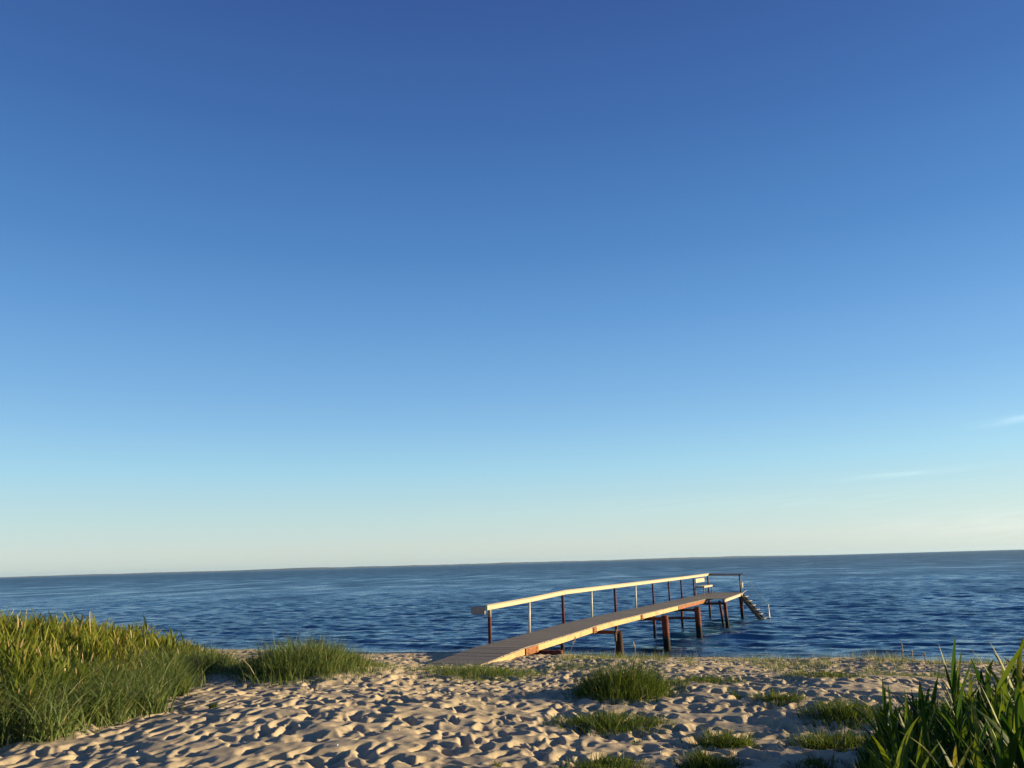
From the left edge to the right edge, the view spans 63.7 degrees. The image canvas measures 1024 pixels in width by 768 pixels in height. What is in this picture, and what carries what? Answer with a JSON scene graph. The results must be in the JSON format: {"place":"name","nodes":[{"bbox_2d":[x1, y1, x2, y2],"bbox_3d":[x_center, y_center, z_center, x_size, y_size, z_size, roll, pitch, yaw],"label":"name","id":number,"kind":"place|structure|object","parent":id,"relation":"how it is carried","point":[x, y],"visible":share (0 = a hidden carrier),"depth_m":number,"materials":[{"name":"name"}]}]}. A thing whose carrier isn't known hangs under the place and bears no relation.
{"place":"outdoors","nodes":[
{"label":"outdoors","id":0,"kind":"place"},
{"bbox_2d":[0,555,807,577],"bbox_3d":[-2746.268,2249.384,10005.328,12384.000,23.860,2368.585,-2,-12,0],"label":"shore","id":1,"kind":"structure","parent":0,"point":[402,566],"depth_m":9543.48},
{"bbox_2d":[0,549,1023,661],"bbox_3d":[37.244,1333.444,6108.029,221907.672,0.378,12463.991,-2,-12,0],"label":"sea","id":2,"kind":"structure","parent":0,"point":[928,604],"depth_m":67.35,"materials":[{"name":"liquid"}]},
{"bbox_2d":[0,649,1023,767],"bbox_3d":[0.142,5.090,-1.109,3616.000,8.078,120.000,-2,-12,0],"label":"beach","id":3,"kind":"structure","parent":0,"point":[470,723],"depth_m":8.91,"materials":[{"name":"beige sand"}]},
{"bbox_2d":[0,604,217,721],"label":"reed bed","id":4,"kind":"object","parent":3,"relation":"on","point":[24,652],"visible":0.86,"depth_m":11.79,"materials":[{"name":"green plant"}]},
{"bbox_2d":[0,610,225,737],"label":"dry straw","id":5,"kind":"object","parent":3,"relation":"on","point":[82,658],"visible":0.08,"depth_m":11.51,"materials":[{"name":"plant"}]},
{"bbox_2d":[0,638,251,747],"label":"dune grass","id":6,"kind":"structure","parent":3,"relation":"on","point":[113,703],"depth_m":9.46,"materials":[{"name":"green plant"}]},
{"bbox_2d":[203,629,393,686],"bbox_3d":[-3.506,4.510,13.837,3.109,0.935,3.666,-2,-12,0],"label":"grass clump","id":7,"kind":"object","parent":3,"relation":"on","point":[301,663],"visible":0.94,"depth_m":13.20,"materials":[{"name":"green plant"}]},
{"bbox_2d":[192,658,414,692],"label":"grass","id":8,"kind":"structure","parent":3,"relation":"on","point":[374,665],"depth_m":13.39,"materials":[{"name":"green plant"}]},
{"bbox_2d":[395,659,570,684],"bbox_3d":[-0.587,5.083,14.543,3.405,0.499,4.080,8,-16,-39],"label":"grass tuft","id":9,"kind":"object","parent":3,"relation":"on","point":[447,671],"visible":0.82,"depth_m":14.27,"materials":[{"name":"green plant"}]},
{"bbox_2d":[17,656,969,767],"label":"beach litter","id":10,"kind":"object","parent":3,"relation":"on","point":[512,688],"visible":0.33,"depth_m":10.18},
{"bbox_2d":[538,660,602,671],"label":"grass tuft","id":11,"kind":"object","parent":3,"relation":"on","point":[573,664],"visible":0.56,"depth_m":15.52,"materials":[{"name":"green plant"}]},
{"bbox_2d":[423,573,769,666],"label":"pier","id":12,"kind":"structure","parent":3,"relation":"on","point":[535,642],"depth_m":26.08,"materials":[{"name":"brown wood"}]},
{"bbox_2d":[695,578,712,594],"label":"bench","id":13,"kind":"object","parent":12,"relation":"on","point":[698,580],"visible":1,"depth_m":43.43,"materials":[{"name":"white wood"}]},
{"bbox_2d":[546,750,659,767],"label":"grass tuft","id":14,"kind":"object","parent":3,"relation":"on","point":[611,761],"visible":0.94,"depth_m":6.77,"materials":[{"name":"green plant"}]},
{"bbox_2d":[524,704,686,738],"bbox_3d":[1.057,3.623,8.829,1.916,0.287,1.566,-8,-14,26],"label":"grass tuft","id":15,"kind":"object","parent":3,"relation":"on","point":[609,721],"visible":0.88,"depth_m":8.71,"materials":[{"name":"green plant"}]},
{"bbox_2d":[232,648,1003,662],"bbox_3d":[3.258,9.099,27.648,37.032,0.310,2.003,-7,-13,21],"label":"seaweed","id":16,"kind":"object","parent":3,"relation":"on","point":[599,656],"visible":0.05,"depth_m":27.55,"materials":[{"name":"brown plant"}]},
{"bbox_2d":[552,648,690,705],"bbox_3d":[1.461,3.944,11.107,1.995,0.792,2.667,-2,-12,0],"label":"grass tuft","id":17,"kind":"object","parent":3,"relation":"on","point":[630,683],"visible":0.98,"depth_m":10.83,"materials":[{"name":"green plant"}]},
{"bbox_2d":[656,675,701,693],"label":"grass tuft","id":18,"kind":"object","parent":3,"relation":"on","point":[678,681],"visible":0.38,"depth_m":11.49,"materials":[{"name":"green plant"}]},
{"bbox_2d":[669,670,746,684],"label":"grass tuft","id":19,"kind":"object","parent":3,"relation":"on","point":[705,679],"visible":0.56,"depth_m":12.04,"materials":[{"name":"green plant"}]},
{"bbox_2d":[665,741,753,767],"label":"grass tuft","id":20,"kind":"object","parent":3,"relation":"on","point":[701,760],"visible":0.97,"depth_m":6.78,"materials":[{"name":"green plant"}]},
{"bbox_2d":[679,723,766,752],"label":"grass tuft","id":21,"kind":"object","parent":3,"relation":"on","point":[724,741],"visible":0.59,"depth_m":7.75,"materials":[{"name":"green plant"}]},
{"bbox_2d":[728,688,741,699],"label":"grass tuft","id":22,"kind":"object","parent":3,"relation":"on","point":[737,696],"visible":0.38,"depth_m":10.50,"materials":[{"name":"green plant"}]},
{"bbox_2d":[743,685,809,708],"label":"grass tuft","id":23,"kind":"object","parent":3,"relation":"on","point":[776,697],"visible":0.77,"depth_m":9.90,"materials":[{"name":"green plant"}]},
{"bbox_2d":[542,648,1023,676],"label":"sparse grass","id":24,"kind":"structure","parent":3,"relation":"on","point":[583,656],"depth_m":17.35,"materials":[{"name":"green plant"}]},
{"bbox_2d":[782,752,847,767],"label":"grass tuft","id":25,"kind":"object","parent":3,"relation":"on","point":[815,762],"visible":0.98,"depth_m":6.69,"materials":[{"name":"green plant"}]},
{"bbox_2d":[775,722,873,752],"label":"grass tuft","id":26,"kind":"object","parent":3,"relation":"on","point":[822,741],"visible":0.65,"depth_m":7.57,"materials":[{"name":"green plant"}]},
{"bbox_2d":[768,667,892,680],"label":"grass tuft","id":27,"kind":"object","parent":3,"relation":"on","point":[828,673],"visible":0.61,"depth_m":12.11,"materials":[{"name":"green plant"}]},
{"bbox_2d":[780,691,897,730],"bbox_3d":[3.542,3.535,8.880,1.323,0.440,1.802,-2,-12,0],"label":"grass tuft","id":28,"kind":"object","parent":3,"relation":"on","point":[841,710],"visible":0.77,"depth_m":8.83,"materials":[{"name":"green plant"}]},
{"bbox_2d":[854,745,882,767],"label":"shore reed","id":29,"kind":"object","parent":3,"relation":"on","point":[870,762],"visible":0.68,"depth_m":5.31,"materials":[{"name":"green plant"}]},
{"bbox_2d":[850,696,902,746],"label":"shore reed","id":30,"kind":"object","parent":3,"relation":"on","point":[885,716],"visible":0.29,"depth_m":6.02,"materials":[{"name":"green plant"}]},
{"bbox_2d":[869,715,886,764],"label":"shore reed","id":31,"kind":"object","parent":3,"relation":"on","point":[880,741],"visible":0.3,"depth_m":5.68,"materials":[{"name":"green plant"}]},
{"bbox_2d":[870,706,897,755],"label":"shore reed","id":32,"kind":"object","parent":3,"relation":"on","point":[875,712],"visible":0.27,"depth_m":5.86,"materials":[{"name":"green plant"}]},
{"bbox_2d":[864,677,904,713],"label":"shore reed","id":33,"kind":"object","parent":3,"relation":"on","point":[884,698],"visible":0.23,"depth_m":6.39,"materials":[{"name":"green plant"}]},
{"bbox_2d":[873,708,895,750],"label":"shore reed","id":34,"kind":"object","parent":3,"relation":"on","point":[889,731],"visible":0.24,"depth_m":5.86,"materials":[{"name":"green plant"}]},
{"bbox_2d":[850,716,920,767],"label":"shore reed","id":35,"kind":"object","parent":3,"relation":"on","point":[864,760],"visible":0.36,"depth_m":5.54,"materials":[{"name":"green plant"}]},
{"bbox_2d":[855,715,919,767],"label":"shore reed","id":36,"kind":"object","parent":3,"relation":"on","point":[899,759],"visible":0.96,"depth_m":4.07,"materials":[{"name":"green plant"}]},
{"bbox_2d":[868,685,907,762],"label":"shore reed","id":37,"kind":"object","parent":3,"relation":"on","point":[894,744],"visible":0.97,"depth_m":4.32,"materials":[{"name":"green plant"}]},
{"bbox_2d":[874,699,901,734],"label":"shore reed","id":38,"kind":"object","parent":3,"relation":"on","point":[893,715],"visible":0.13,"depth_m":6.10,"materials":[{"name":"green plant"}]},
{"bbox_2d":[873,711,904,752],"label":"shore reed","id":39,"kind":"object","parent":3,"relation":"on","point":[899,731],"visible":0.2,"depth_m":5.50,"materials":[{"name":"green plant"}]},
{"bbox_2d":[863,721,916,767],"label":"shore reed","id":40,"kind":"object","parent":3,"relation":"on","point":[888,747],"visible":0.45,"depth_m":5.11,"materials":[{"name":"green plant"}]},
{"bbox_2d":[866,741,923,767],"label":"shore reed","id":41,"kind":"object","parent":3,"relation":"on","point":[905,761],"visible":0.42,"depth_m":4.67,"materials":[{"name":"green plant"}]},
{"bbox_2d":[870,729,923,767],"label":"shore reed","id":42,"kind":"object","parent":3,"relation":"on","point":[918,754],"visible":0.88,"depth_m":4.06,"materials":[{"name":"green plant"}]},
{"bbox_2d":[877,724,916,767],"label":"shore reed","id":43,"kind":"object","parent":3,"relation":"on","point":[908,751],"visible":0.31,"depth_m":4.74,"materials":[{"name":"green plant"}]},
{"bbox_2d":[879,698,923,767],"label":"shore reed","id":44,"kind":"object","parent":3,"relation":"on","point":[908,722],"visible":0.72,"depth_m":4.24,"materials":[{"name":"green plant"}]},
{"bbox_2d":[889,727,916,767],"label":"shore reed","id":45,"kind":"object","parent":3,"relation":"on","point":[898,739],"visible":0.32,"depth_m":4.87,"materials":[{"name":"green plant"}]},
{"bbox_2d":[888,690,918,735],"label":"shore reed","id":46,"kind":"object","parent":3,"relation":"on","point":[911,712],"visible":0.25,"depth_m":5.55,"materials":[{"name":"green plant"}]},
{"bbox_2d":[874,742,939,767],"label":"shore reed","id":47,"kind":"object","parent":3,"relation":"on","point":[926,760],"visible":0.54,"depth_m":4.35,"materials":[{"name":"green plant"}]},
{"bbox_2d":[855,670,967,678],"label":"grass tuft","id":48,"kind":"object","parent":3,"relation":"on","point":[908,675],"visible":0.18,"depth_m":13.33,"materials":[{"name":"green plant"}]},
{"bbox_2d":[889,690,938,734],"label":"shore reed","id":49,"kind":"object","parent":3,"relation":"on","point":[930,702],"visible":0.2,"depth_m":5.82,"materials":[{"name":"green plant"}]},
{"bbox_2d":[883,681,947,739],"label":"shore reed","id":50,"kind":"object","parent":3,"relation":"on","point":[920,696],"visible":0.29,"depth_m":5.65,"materials":[{"name":"green plant"}]},
{"bbox_2d":[899,714,939,760],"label":"shore reed","id":51,"kind":"object","parent":3,"relation":"on","point":[914,748],"visible":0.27,"depth_m":5.14,"materials":[{"name":"green plant"}]},
{"bbox_2d":[902,689,936,736],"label":"shore reed","id":52,"kind":"object","parent":3,"relation":"on","point":[915,706],"visible":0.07,"depth_m":6.14,"materials":[{"name":"green plant"}]},
{"bbox_2d":[921,720,929,767],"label":"shore reed","id":53,"kind":"object","parent":3,"relation":"on","point":[925,752],"visible":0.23,"depth_m":4.62,"materials":[{"name":"green plant"}]},
{"bbox_2d":[913,686,938,730],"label":"shore reed","id":54,"kind":"object","parent":3,"relation":"on","point":[927,698],"visible":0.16,"depth_m":5.96,"materials":[{"name":"green plant"}]},
{"bbox_2d":[901,699,952,767],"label":"shore reed","id":55,"kind":"object","parent":3,"relation":"on","point":[925,735],"visible":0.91,"depth_m":4.22,"materials":[{"name":"green plant"}]},
{"bbox_2d":[843,679,1015,767],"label":"undergrowth","id":56,"kind":"object","parent":3,"relation":"on","point":[872,746],"visible":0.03,"depth_m":6.63,"materials":[{"name":"green plant"}]},
{"bbox_2d":[929,677,939,732],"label":"shore reed","id":57,"kind":"object","parent":3,"relation":"on","point":[934,693],"visible":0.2,"depth_m":6.14,"materials":[{"name":"green plant"}]},
{"bbox_2d":[913,713,956,755],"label":"shore reed","id":58,"kind":"object","parent":3,"relation":"on","point":[940,737],"visible":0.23,"depth_m":5.05,"materials":[{"name":"green plant"}]},
{"bbox_2d":[916,692,954,740],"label":"shore reed","id":59,"kind":"object","parent":3,"relation":"on","point":[938,723],"visible":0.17,"depth_m":5.59,"materials":[{"name":"green plant"}]},
{"bbox_2d":[901,732,977,767],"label":"shore reed","id":60,"kind":"object","parent":3,"relation":"on","point":[962,763],"visible":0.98,"depth_m":3.84,"materials":[{"name":"green plant"}]},
{"bbox_2d":[928,725,953,758],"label":"shore reed","id":61,"kind":"object","parent":3,"relation":"on","point":[943,738],"visible":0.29,"depth_m":4.87,"materials":[{"name":"green plant"}]},
{"bbox_2d":[921,724,962,755],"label":"shore reed","id":62,"kind":"object","parent":3,"relation":"on","point":[931,741],"visible":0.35,"depth_m":4.90,"materials":[{"name":"green plant"}]},
{"bbox_2d":[923,706,963,756],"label":"shore reed","id":63,"kind":"object","parent":3,"relation":"on","point":[945,727],"visible":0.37,"depth_m":5.05,"materials":[{"name":"green plant"}]},
{"bbox_2d":[938,742,953,767],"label":"shore reed","id":64,"kind":"object","parent":3,"relation":"on","point":[949,761],"visible":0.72,"depth_m":3.70,"materials":[{"name":"beige plant"}]},
{"bbox_2d":[924,725,968,767],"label":"shore reed","id":65,"kind":"object","parent":3,"relation":"on","point":[939,752],"visible":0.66,"depth_m":4.55,"materials":[{"name":"green plant"}]},
{"bbox_2d":[929,696,963,734],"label":"shore reed","id":66,"kind":"object","parent":3,"relation":"on","point":[936,710],"visible":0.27,"depth_m":6.07,"materials":[{"name":"green plant"}]},
{"bbox_2d":[928,706,967,757],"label":"shore reed","id":67,"kind":"object","parent":3,"relation":"on","point":[964,728],"visible":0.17,"depth_m":5.22,"materials":[{"name":"green plant"}]},
{"bbox_2d":[930,727,968,767],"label":"shore reed","id":68,"kind":"object","parent":3,"relation":"on","point":[935,755],"visible":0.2,"depth_m":4.77,"materials":[{"name":"green plant"}]},
{"bbox_2d":[921,649,978,725],"bbox_3d":[3.273,2.446,6.114,0.370,0.964,0.368,-5,-13,15],"label":"shore reed","id":69,"kind":"object","parent":3,"relation":"on","point":[957,684],"visible":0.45,"depth_m":6.17,"materials":[{"name":"green plant"}]},
{"bbox_2d":[931,661,972,714],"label":"shore reed","id":70,"kind":"object","parent":3,"relation":"on","point":[953,693],"visible":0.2,"depth_m":6.43,"materials":[{"name":"green plant"}]},
{"bbox_2d":[933,729,971,767],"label":"shore reed","id":71,"kind":"object","parent":3,"relation":"on","point":[966,765],"visible":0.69,"depth_m":4.28,"materials":[{"name":"green plant"}]},
{"bbox_2d":[937,679,969,719],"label":"shore reed","id":72,"kind":"object","parent":3,"relation":"on","point":[950,697],"visible":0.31,"depth_m":6.54,"materials":[{"name":"green plant"}]},
{"bbox_2d":[937,705,973,766],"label":"shore reed","id":73,"kind":"object","parent":3,"relation":"on","point":[970,743],"visible":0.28,"depth_m":4.70,"materials":[{"name":"green plant"}]},
{"bbox_2d":[935,701,976,744],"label":"shore reed","id":74,"kind":"object","parent":3,"relation":"on","point":[964,718],"visible":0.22,"depth_m":5.26,"materials":[{"name":"green plant"}]},
{"bbox_2d":[939,638,976,758],"bbox_3d":[2.497,2.054,4.514,0.230,1.301,0.320,-9,-14,29],"label":"shore reed","id":75,"kind":"object","parent":3,"relation":"on","point":[952,682],"visible":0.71,"depth_m":4.66,"materials":[{"name":"green plant"}]},
{"bbox_2d":[947,705,970,748],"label":"shore reed","id":76,"kind":"object","parent":3,"relation":"on","point":[948,713],"visible":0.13,"depth_m":5.47,"materials":[{"name":"green plant"}]},
{"bbox_2d":[936,708,986,754],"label":"shore reed","id":77,"kind":"object","parent":3,"relation":"on","point":[947,746],"visible":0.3,"depth_m":5.04,"materials":[{"name":"green plant"}]},
{"bbox_2d":[936,700,991,765],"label":"shore reed","id":78,"kind":"object","parent":3,"relation":"on","point":[982,736],"visible":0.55,"depth_m":4.29,"materials":[{"name":"green plant"}]},
{"bbox_2d":[944,670,984,714],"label":"shore reed","id":79,"kind":"object","parent":3,"relation":"on","point":[970,690],"visible":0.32,"depth_m":6.50,"materials":[{"name":"green plant"}]},
{"bbox_2d":[955,752,976,767],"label":"shore reed","id":80,"kind":"object","parent":3,"relation":"on","point":[975,762],"visible":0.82,"depth_m":3.71,"materials":[{"name":"green plant"}]},
{"bbox_2d":[950,732,982,767],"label":"shore reed","id":81,"kind":"object","parent":3,"relation":"on","point":[977,751],"visible":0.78,"depth_m":3.86,"materials":[{"name":"green plant"}]},
{"bbox_2d":[933,704,999,749],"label":"shore reed","id":82,"kind":"object","parent":3,"relation":"on","point":[974,727],"visible":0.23,"depth_m":4.93,"materials":[{"name":"green plant"}]},
{"bbox_2d":[957,691,991,754],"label":"shore reed","id":83,"kind":"object","parent":3,"relation":"on","point":[978,706],"visible":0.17,"depth_m":5.47,"materials":[{"name":"green plant"}]},
{"bbox_2d":[959,694,993,760],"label":"shore reed","id":84,"kind":"object","parent":3,"relation":"on","point":[978,729],"visible":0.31,"depth_m":4.77,"materials":[{"name":"green plant"}]},
{"bbox_2d":[963,659,993,707],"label":"shore reed","id":85,"kind":"object","parent":3,"relation":"on","point":[990,666],"visible":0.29,"depth_m":6.10,"materials":[{"name":"green plant"}]},
{"bbox_2d":[970,731,990,767],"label":"shore reed","id":86,"kind":"object","parent":3,"relation":"on","point":[984,758],"visible":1,"depth_m":3.61,"materials":[{"name":"green plant"}]},
{"bbox_2d":[966,750,994,767],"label":"shore reed","id":87,"kind":"object","parent":3,"relation":"on","point":[991,763],"visible":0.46,"depth_m":4.04,"materials":[{"name":"green plant"}]},
{"bbox_2d":[970,658,993,701],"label":"shore reed","id":88,"kind":"object","parent":3,"relation":"on","point":[980,678],"visible":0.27,"depth_m":6.22,"materials":[{"name":"green plant"}]},
{"bbox_2d":[971,709,997,767],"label":"shore reed","id":89,"kind":"object","parent":3,"relation":"on","point":[990,743],"visible":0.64,"depth_m":4.31,"materials":[{"name":"green plant"}]},
{"bbox_2d":[960,729,1008,767],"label":"shore reed","id":90,"kind":"object","parent":3,"relation":"on","point":[1003,762],"visible":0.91,"depth_m":3.61,"materials":[{"name":"green plant"}]},
{"bbox_2d":[958,684,1018,767],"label":"shore reed","id":91,"kind":"object","parent":3,"relation":"on","point":[997,738],"visible":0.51,"depth_m":3.87,"materials":[{"name":"green plant"}]},
{"bbox_2d":[979,669,999,718],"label":"shore reed","id":92,"kind":"object","parent":3,"relation":"on","point":[988,686],"visible":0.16,"depth_m":5.49,"materials":[{"name":"green plant"}]},
{"bbox_2d":[969,679,1010,748],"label":"shore reed","id":93,"kind":"object","parent":3,"relation":"on","point":[997,693],"visible":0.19,"depth_m":4.98,"materials":[{"name":"green plant"}]},
{"bbox_2d":[964,682,1023,760],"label":"shore reed","id":94,"kind":"object","parent":3,"relation":"on","point":[1019,712],"visible":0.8,"depth_m":3.77,"materials":[{"name":"green plant"}]},
{"bbox_2d":[973,677,1015,727],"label":"shore reed","id":95,"kind":"object","parent":3,"relation":"on","point":[983,703],"visible":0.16,"depth_m":5.25,"materials":[{"name":"green plant"}]},
{"bbox_2d":[976,659,1012,756],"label":"shore reed","id":96,"kind":"object","parent":3,"relation":"on","point":[1005,701],"visible":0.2,"depth_m":4.89,"materials":[{"name":"green plant"}]},
{"bbox_2d":[978,722,1011,767],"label":"shore reed","id":97,"kind":"object","parent":3,"relation":"on","point":[1007,747],"visible":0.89,"depth_m":3.51,"materials":[{"name":"green plant"}]},
{"bbox_2d":[971,642,1023,754],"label":"shore reed","id":98,"kind":"object","parent":3,"relation":"on","point":[1004,676],"visible":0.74,"depth_m":4.35,"materials":[{"name":"green plant"}]},
{"bbox_2d":[983,693,1012,767],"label":"shore reed","id":99,"kind":"object","parent":3,"relation":"on","point":[1008,713],"visible":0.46,"depth_m":4.48,"materials":[{"name":"green plant"}]},
{"bbox_2d":[978,717,1019,766],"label":"shore reed","id":100,"kind":"object","parent":3,"relation":"on","point":[987,723],"visible":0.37,"depth_m":4.13,"materials":[{"name":"green plant"}]},
{"bbox_2d":[987,636,1023,741],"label":"shore reed","id":101,"kind":"object","parent":3,"relation":"on","point":[1019,673],"visible":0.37,"depth_m":4.45,"materials":[{"name":"green plant"}]},
{"bbox_2d":[988,722,1023,767],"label":"shore reed","id":102,"kind":"object","parent":3,"relation":"on","point":[1013,747],"visible":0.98,"depth_m":3.45,"materials":[{"name":"green plant"}]},
{"bbox_2d":[988,667,1023,727],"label":"shore reed","id":103,"kind":"object","parent":3,"relation":"on","point":[994,676],"visible":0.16,"depth_m":5.26,"materials":[{"name":"green plant"}]},
{"bbox_2d":[989,712,1023,767],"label":"shore reed","id":104,"kind":"object","parent":3,"relation":"on","point":[1019,761],"visible":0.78,"depth_m":3.64,"materials":[{"name":"green plant"}]},
{"bbox_2d":[0,0,1023,576],"label":"sky","id":105,"kind":"structure","parent":0,"point":[283,284],"materials":[{"name":"blue"}]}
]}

